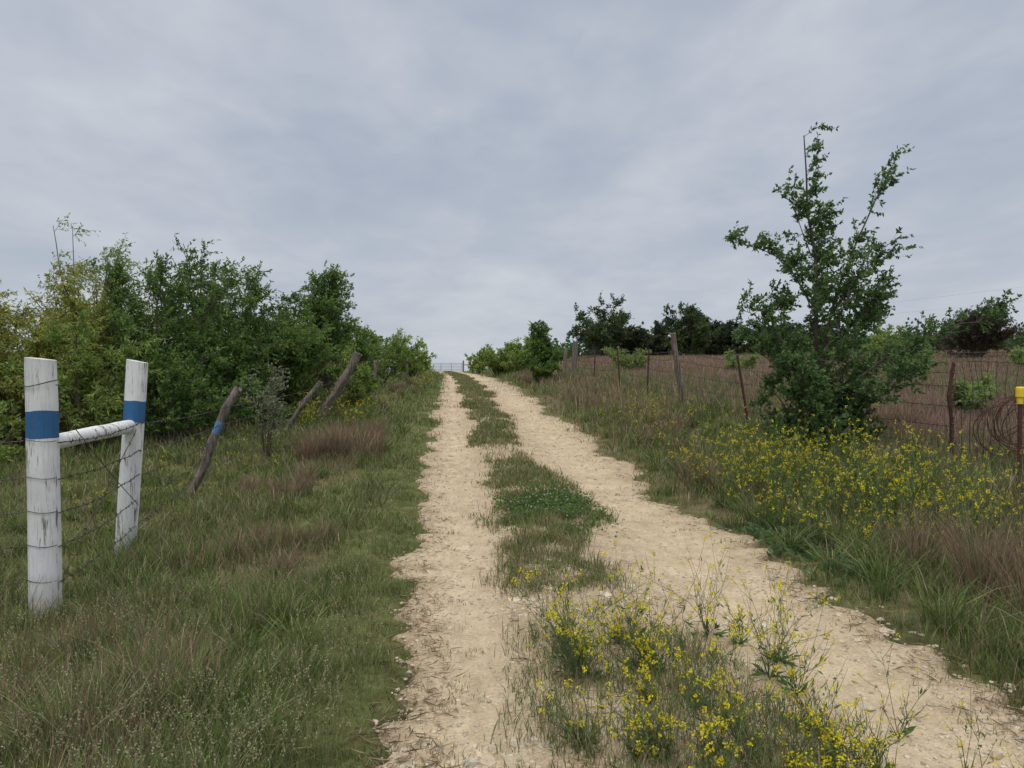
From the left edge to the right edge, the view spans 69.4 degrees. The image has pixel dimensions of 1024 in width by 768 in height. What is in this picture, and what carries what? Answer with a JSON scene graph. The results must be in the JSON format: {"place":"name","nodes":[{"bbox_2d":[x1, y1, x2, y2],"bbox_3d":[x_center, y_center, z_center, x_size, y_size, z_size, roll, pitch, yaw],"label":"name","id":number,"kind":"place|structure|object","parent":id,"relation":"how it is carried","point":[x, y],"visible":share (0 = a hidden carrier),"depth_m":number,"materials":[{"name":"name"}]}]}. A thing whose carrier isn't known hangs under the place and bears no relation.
{"place":"outdoors","nodes":[
{"label":"outdoors","id":0,"kind":"place"},
{"bbox_2d":[60,420,327,522],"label":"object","id":1,"kind":"object","parent":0,"point":[216,472],"visible":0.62,"depth_m":9.81,"materials":[{"name":"green plant"}]},
{"bbox_2d":[294,374,383,430],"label":"yellow mustard plants","id":2,"kind":"object","parent":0,"point":[336,408],"visible":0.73,"depth_m":16.03,"materials":[{"name":"green plant"}]},
{"bbox_2d":[0,356,1023,767],"bbox_3d":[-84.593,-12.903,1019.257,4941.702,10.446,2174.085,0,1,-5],"label":"ground","id":3,"kind":"structure","parent":0,"point":[362,718],"depth_m":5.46,"materials":[{"name":"green plant"}]},
{"bbox_2d":[0,326,40,397],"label":"mesquite tree","id":4,"kind":"object","parent":3,"relation":"on","point":[4,386],"visible":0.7,"depth_m":12.91,"materials":[{"name":"green plant"}]},
{"bbox_2d":[0,398,59,463],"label":"understory shrub","id":5,"kind":"object","parent":3,"relation":"on","point":[4,422],"visible":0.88,"depth_m":12.21,"materials":[{"name":"green plant"}]},
{"bbox_2d":[0,272,112,447],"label":"mesquite tree","id":6,"kind":"object","parent":3,"relation":"on","point":[37,349],"visible":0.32,"depth_m":13.54,"materials":[{"name":"green plant"}]},
{"bbox_2d":[0,299,159,413],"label":"hackberry tree","id":7,"kind":"object","parent":3,"relation":"on","point":[16,325],"visible":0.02,"depth_m":19.35,"materials":[{"name":"green plant"}]},
{"bbox_2d":[0,307,168,452],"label":"mesquite tree","id":8,"kind":"object","parent":3,"relation":"on","point":[79,419],"visible":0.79,"depth_m":12.85,"materials":[{"name":"green plant"}]},
{"bbox_2d":[24,357,147,618],"bbox_3d":[-3.193,0.729,5.681,0.288,1.869,1.895,0,1,-11],"label":"white fence brace","id":9,"kind":"object","parent":3,"relation":"on","point":[42,427],"visible":0.93,"depth_m":4.80,"materials":[{"name":"paint"}]},
{"bbox_2d":[13,257,178,438],"bbox_3d":[-8.154,-0.681,15.123,1.962,3.688,3.551,0,1,27],"label":"mesquite tree","id":10,"kind":"object","parent":3,"relation":"on","point":[97,309],"visible":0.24,"depth_m":14.32,"materials":[{"name":"green plant"}]},
{"bbox_2d":[19,212,177,379],"bbox_3d":[-9.296,-1.378,16.697,2.983,4.905,3.915,0,1,-5],"label":"mesquite tree","id":11,"kind":"object","parent":3,"relation":"on","point":[81,281],"visible":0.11,"depth_m":16.75,"materials":[{"name":"green plant"}]},
{"bbox_2d":[59,249,242,438],"bbox_3d":[-7.075,-0.767,14.424,3.822,3.750,2.876,0,1,-5],"label":"hackberry tree","id":12,"kind":"object","parent":3,"relation":"on","point":[167,314],"visible":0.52,"depth_m":14.25,"materials":[{"name":"green plant"}]},
{"bbox_2d":[102,346,262,447],"bbox_3d":[-5.946,0.246,13.503,2.828,1.922,1.403,0,1,-5],"label":"understory shrub","id":13,"kind":"object","parent":3,"relation":"on","point":[181,404],"visible":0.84,"depth_m":13.38,"materials":[{"name":"green plant"}]},
{"bbox_2d":[0,351,407,584],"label":"barbed wire fence","id":14,"kind":"object","parent":3,"relation":"on","point":[338,388],"visible":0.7,"depth_m":9.30,"materials":[{"name":"grey wood"}]},
{"bbox_2d":[116,264,297,402],"bbox_3d":[-7.740,-1.099,19.540,3.392,3.874,5.980,1,1,32],"label":"hackberry tree","id":15,"kind":"object","parent":3,"relation":"on","point":[242,395],"visible":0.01,"depth_m":19.13,"materials":[{"name":"green plant"}]},
{"bbox_2d":[0,426,421,767],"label":"seed head grass","id":16,"kind":"structure","parent":3,"relation":"on","point":[186,729],"depth_m":3.41,"materials":[{"name":"green plant"}]},
{"bbox_2d":[139,233,307,424],"bbox_3d":[-6.359,-1.056,15.734,3.732,4.154,2.512,0,1,-5],"label":"hackberry tree","id":17,"kind":"object","parent":3,"relation":"on","point":[246,352],"visible":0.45,"depth_m":15.77,"materials":[{"name":"green plant"}]},
{"bbox_2d":[238,360,290,460],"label":"sapling","id":18,"kind":"object","parent":3,"relation":"on","point":[268,406],"visible":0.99,"depth_m":11.97,"materials":[{"name":"green plant"}]},
{"bbox_2d":[232,364,310,427],"bbox_3d":[-5.260,0.282,15.693,1.712,1.446,1.099,0,1,26],"label":"understory shrub","id":19,"kind":"object","parent":3,"relation":"on","point":[264,374],"visible":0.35,"depth_m":15.49,"materials":[{"name":"green plant"}]},
{"bbox_2d":[215,269,335,419],"bbox_3d":[-5.528,-0.850,17.208,2.768,3.598,2.159,0,1,11],"label":"hackberry tree","id":20,"kind":"object","parent":3,"relation":"on","point":[297,362],"visible":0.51,"depth_m":17.08,"materials":[{"name":"green plant"}]},
{"bbox_2d":[228,313,357,409],"bbox_3d":[-5.372,-0.380,17.449,3.273,2.647,2.268,0,1,15],"label":"mesquite tree","id":21,"kind":"object","parent":3,"relation":"on","point":[342,354],"visible":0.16,"depth_m":17.24,"materials":[{"name":"green plant"}]},
{"bbox_2d":[281,304,360,402],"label":"mesquite tree","id":22,"kind":"object","parent":3,"relation":"on","point":[350,354],"visible":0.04,"depth_m":22.10,"materials":[{"name":"green plant"}]},
{"bbox_2d":[287,260,367,408],"bbox_3d":[-5.229,-1.296,20.285,2.639,4.169,2.177,1,1,40],"label":"hackberry tree","id":23,"kind":"object","parent":3,"relation":"on","point":[327,307],"visible":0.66,"depth_m":19.82,"materials":[{"name":"green plant"}]},
{"bbox_2d":[336,361,382,407],"bbox_3d":[-4.255,0.014,20.738,1.257,1.562,2.313,0,1,-24],"label":"understory shrub","id":24,"kind":"object","parent":3,"relation":"on","point":[363,374],"visible":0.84,"depth_m":20.36,"materials":[{"name":"green plant"}]},
{"bbox_2d":[331,323,401,389],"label":"mesquite tree","id":25,"kind":"object","parent":3,"relation":"on","point":[361,342],"visible":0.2,"depth_m":28.20,"materials":[{"name":"green plant"}]},
{"bbox_2d":[345,335,418,378],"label":"mesquite tree","id":26,"kind":"object","parent":3,"relation":"on","point":[379,336],"visible":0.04,"depth_m":44.47,"materials":[{"name":"green plant"}]},
{"bbox_2d":[354,325,434,384],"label":"mesquite tree","id":27,"kind":"object","parent":3,"relation":"on","point":[400,362],"visible":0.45,"depth_m":33.07,"materials":[{"name":"green plant"}]},
{"bbox_2d":[0,364,791,470],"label":"distant roadside grass","id":28,"kind":"structure","parent":3,"relation":"on","point":[627,392],"depth_m":17.39,"materials":[{"name":"green plant"}]},
{"bbox_2d":[401,341,436,377],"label":"mesquite tree","id":29,"kind":"object","parent":3,"relation":"on","point":[422,356],"visible":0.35,"depth_m":49.19,"materials":[{"name":"green plant"}]},
{"bbox_2d":[414,367,438,390],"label":"yellow mustard plants","id":30,"kind":"object","parent":3,"relation":"on","point":[429,380],"visible":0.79,"depth_m":34.70,"materials":[{"name":"green plant"}]},
{"bbox_2d":[428,361,473,371],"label":"metal gate","id":31,"kind":"structure","parent":3,"relation":"on","point":[451,366],"depth_m":104.58,"materials":[{"name":"grey metal"}]},
{"bbox_2d":[464,350,485,373],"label":"mesquite tree","id":32,"kind":"object","parent":3,"relation":"on","point":[476,365],"visible":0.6,"depth_m":73.63,"materials":[{"name":"green plant"}]},
{"bbox_2d":[476,341,515,376],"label":"mesquite tree","id":33,"kind":"object","parent":3,"relation":"on","point":[491,358],"visible":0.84,"depth_m":54.60,"materials":[{"name":"green plant"}]},
{"bbox_2d":[500,336,531,372],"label":"mesquite tree","id":34,"kind":"object","parent":3,"relation":"on","point":[516,353],"visible":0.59,"depth_m":51.45,"materials":[{"name":"green plant"}]},
{"bbox_2d":[520,320,563,384],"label":"hackberry tree","id":35,"kind":"object","parent":3,"relation":"on","point":[544,354],"visible":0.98,"depth_m":32.92,"materials":[{"name":"green plant"}]},
{"bbox_2d":[567,290,634,355],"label":"oak tree","id":36,"kind":"object","parent":3,"relation":"on","point":[602,333],"visible":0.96,"depth_m":58.74,"materials":[{"name":"green plant"}]},
{"bbox_2d":[602,346,651,371],"bbox_3d":[5.356,-1.100,34.766,2.396,1.486,1.940,0,1,-5],"label":"mesquite shrub","id":37,"kind":"object","parent":3,"relation":"on","point":[636,362],"visible":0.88,"depth_m":34.60,"materials":[{"name":"green plant"}]},
{"bbox_2d":[616,324,647,355],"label":"juniper tree","id":38,"kind":"object","parent":3,"relation":"on","point":[630,343],"visible":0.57,"depth_m":62.23,"materials":[{"name":"green plant"}]},
{"bbox_2d":[633,320,671,355],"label":"juniper tree","id":39,"kind":"object","parent":3,"relation":"on","point":[655,345],"visible":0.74,"depth_m":60.28,"materials":[{"name":"green plant"}]},
{"bbox_2d":[302,316,1023,377],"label":"distant tree line","id":40,"kind":"object","parent":3,"relation":"on","point":[1013,342],"visible":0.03,"depth_m":73.19,"materials":[{"name":"green plant"}]},
{"bbox_2d":[599,393,779,465],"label":"yellow mustard plants","id":41,"kind":"object","parent":3,"relation":"on","point":[667,429],"visible":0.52,"depth_m":13.56,"materials":[{"name":"green plant"}]},
{"bbox_2d":[661,301,723,355],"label":"oak tree","id":42,"kind":"object","parent":3,"relation":"on","point":[693,334],"visible":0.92,"depth_m":58.74,"materials":[{"name":"green plant"}]},
{"bbox_2d":[691,316,734,355],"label":"juniper tree","id":43,"kind":"object","parent":3,"relation":"on","point":[716,347],"visible":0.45,"depth_m":61.02,"materials":[{"name":"green plant"}]},
{"bbox_2d":[721,315,749,354],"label":"juniper tree","id":44,"kind":"object","parent":3,"relation":"on","point":[731,342],"visible":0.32,"depth_m":61.81,"materials":[{"name":"green plant"}]},
{"bbox_2d":[724,348,760,369],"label":"mesquite shrub","id":45,"kind":"object","parent":3,"relation":"on","point":[732,363],"visible":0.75,"depth_m":30.74,"materials":[{"name":"green plant"}]},
{"bbox_2d":[558,332,949,446],"bbox_3d":[3.367,-0.581,26.098,1.309,2.599,32.719,0,1,-7],"label":"barbed wire fence","id":46,"kind":"object","parent":3,"relation":"on","point":[674,351],"visible":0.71,"depth_m":17.33,"materials":[{"name":"brown wood"}]},
{"bbox_2d":[742,317,789,355],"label":"juniper tree","id":47,"kind":"object","parent":3,"relation":"on","point":[759,331],"visible":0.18,"depth_m":60.39,"materials":[{"name":"green plant"}]},
{"bbox_2d":[776,390,797,402],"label":"mesquite shrub","id":48,"kind":"object","parent":3,"relation":"on","point":[782,395],"visible":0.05,"depth_m":17.24,"materials":[{"name":"green plant"}]},
{"bbox_2d":[556,348,1023,505],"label":"reddish field grass","id":49,"kind":"structure","parent":3,"relation":"on","point":[933,413],"depth_m":19.26,"materials":[{"name":"brown plant"}]},
{"bbox_2d":[781,322,814,354],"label":"juniper tree","id":50,"kind":"object","parent":3,"relation":"on","point":[803,329],"depth_m":61.33,"materials":[{"name":"green plant"}]},
{"bbox_2d":[713,518,929,581],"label":"broadleaf weeds","id":51,"kind":"object","parent":3,"relation":"on","point":[774,549],"visible":0.45,"depth_m":6.33,"materials":[{"name":"green plant"}]},
{"bbox_2d":[804,345,852,361],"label":"mesquite shrub","id":52,"kind":"object","parent":3,"relation":"on","point":[833,351],"visible":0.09,"depth_m":41.70,"materials":[{"name":"green plant"}]},
{"bbox_2d":[805,319,856,351],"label":"juniper tree","id":53,"kind":"object","parent":3,"relation":"on","point":[837,331],"visible":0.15,"depth_m":59.71,"materials":[{"name":"green plant"}]},
{"bbox_2d":[659,395,1023,567],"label":"yellow mustard plants","id":54,"kind":"object","parent":3,"relation":"on","point":[782,467],"visible":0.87,"depth_m":7.67,"materials":[{"name":"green plant"}]},
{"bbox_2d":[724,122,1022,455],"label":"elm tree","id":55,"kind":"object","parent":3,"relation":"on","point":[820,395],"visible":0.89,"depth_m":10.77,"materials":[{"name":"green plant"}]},
{"bbox_2d":[856,324,911,354],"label":"mesquite tree","id":56,"kind":"object","parent":3,"relation":"on","point":[881,342],"visible":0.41,"depth_m":52.20,"materials":[{"name":"green plant"}]},
{"bbox_2d":[875,351,933,379],"bbox_3d":[13.667,-0.588,25.272,1.918,1.343,1.713,0,1,-26],"label":"mesquite shrub","id":57,"kind":"object","parent":3,"relation":"on","point":[927,371],"visible":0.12,"depth_m":25.27,"materials":[{"name":"green plant"}]},
{"bbox_2d":[910,342,949,365],"bbox_3d":[20.901,-1.382,37.967,2.784,1.716,2.594,0,1,-5],"label":"mesquite shrub","id":58,"kind":"object","parent":3,"relation":"on","point":[931,350],"visible":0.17,"depth_m":37.21,"materials":[{"name":"green plant"}]},
{"bbox_2d":[944,377,995,417],"bbox_3d":[9.065,0.325,14.622,0.910,0.962,1.110,1,1,41],"label":"mesquite shrub","id":59,"kind":"object","parent":3,"relation":"on","point":[959,395],"visible":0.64,"depth_m":14.48,"materials":[{"name":"green plant"}]},
{"bbox_2d":[925,298,1023,357],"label":"juniper tree","id":60,"kind":"object","parent":3,"relation":"on","point":[974,338],"visible":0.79,"depth_m":47.11,"materials":[{"name":"green plant"}]},
{"bbox_2d":[938,308,1011,356],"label":"oak tree","id":61,"kind":"object","parent":3,"relation":"on","point":[961,311],"visible":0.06,"depth_m":52.78,"materials":[{"name":"green plant"}]},
{"bbox_2d":[947,351,1023,460],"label":"woven wire fence","id":62,"kind":"object","parent":3,"relation":"on","point":[950,406],"visible":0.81,"depth_m":9.89,"materials":[{"name":"metal"}]},
{"bbox_2d":[973,394,1023,457],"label":"rusty wire coil","id":63,"kind":"object","parent":62,"relation":"attached to","point":[999,410],"visible":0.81,"depth_m":9.61,"materials":[{"name":"metal"}]},
{"bbox_2d":[967,371,1006,396],"bbox_3d":[11.488,0.148,18.037,1.826,0.940,0.877,-1,1,-39],"label":"mesquite shrub","id":64,"kind":"object","parent":3,"relation":"on","point":[986,378],"visible":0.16,"depth_m":18.14,"materials":[{"name":"green plant"}]},
{"bbox_2d":[1004,344,1023,361],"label":"mesquite shrub","id":65,"kind":"object","parent":3,"relation":"on","point":[1017,347],"visible":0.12,"depth_m":38.97,"materials":[{"name":"green plant"}]},
{"bbox_2d":[1009,348,1023,368],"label":"mesquite shrub","id":66,"kind":"object","parent":3,"relation":"on","point":[1015,356],"visible":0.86,"depth_m":34.90,"materials":[{"name":"green plant"}]},
{"bbox_2d":[1015,387,1023,496],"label":"yellow capped marker post","id":67,"kind":"object","parent":3,"relation":"on","point":[1019,393],"visible":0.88,"depth_m":7.98,"materials":[{"name":"metal"}]},
{"bbox_2d":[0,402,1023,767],"bbox_3d":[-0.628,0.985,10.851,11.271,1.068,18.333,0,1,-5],"label":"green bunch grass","id":68,"kind":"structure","parent":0,"point":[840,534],"depth_m":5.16,"materials":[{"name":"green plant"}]},
{"bbox_2d":[0,369,1023,725],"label":"dry bunch grass","id":69,"kind":"structure","parent":0,"point":[346,437],"depth_m":6.04,"materials":[{"name":"brown plant"}]},
{"bbox_2d":[0,0,1023,371],"label":"sky","id":70,"kind":"structure","parent":0,"point":[481,170],"materials":[{"name":"grey"}]},
{"bbox_2d":[442,371,901,767],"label":"median grass","id":71,"kind":"structure","parent":0,"point":[483,405],"depth_m":4.06,"materials":[{"name":"green plant"}]},
{"bbox_2d":[373,372,1023,767],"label":"dirt road","id":72,"kind":"structure","parent":0,"point":[467,642],"depth_m":4.67,"materials":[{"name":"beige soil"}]},
{"bbox_2d":[489,474,622,538],"bbox_3d":[0.402,1.353,8.431,1.285,0.207,3.403,0,1,-5],"label":"clover patch","id":73,"kind":"object","parent":72,"relation":"on","point":[546,500],"visible":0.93,"depth_m":8.32,"materials":[{"name":"green plant"}]},
{"bbox_2d":[503,530,840,712],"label":"yellow mustard plants","id":74,"kind":"object","parent":72,"relation":"on","point":[644,648],"visible":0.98,"depth_m":3.86,"materials":[{"name":"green plant"}]},
{"bbox_2d":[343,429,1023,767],"bbox_3d":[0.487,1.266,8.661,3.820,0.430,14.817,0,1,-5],"label":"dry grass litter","id":75,"kind":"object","parent":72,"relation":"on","point":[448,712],"visible":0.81,"depth_m":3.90,"materials":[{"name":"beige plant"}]},
{"bbox_2d":[372,377,1023,767],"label":"edge weeds","id":76,"kind":"object","parent":72,"relation":"on","point":[482,653],"visible":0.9,"depth_m":3.76,"materials":[{"name":"green plant"}]},
{"bbox_2d":[382,413,1023,767],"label":"limestone rocks","id":77,"kind":"object","parent":72,"relation":"on","point":[472,762],"visible":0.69,"depth_m":3.54,"materials":[{"name":"beige stone"}]},
{"bbox_2d":[535,599,900,767],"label":"yellow mustard plants","id":78,"kind":"object","parent":72,"relation":"on","point":[835,741],"visible":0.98,"depth_m":3.00,"materials":[{"name":"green plant"}]},
{"bbox_2d":[785,626,1023,767],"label":"yellow mustard plants","id":79,"kind":"object","parent":72,"relation":"on","point":[875,752],"visible":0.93,"depth_m":3.01,"materials":[{"name":"green plant"}]}
]}

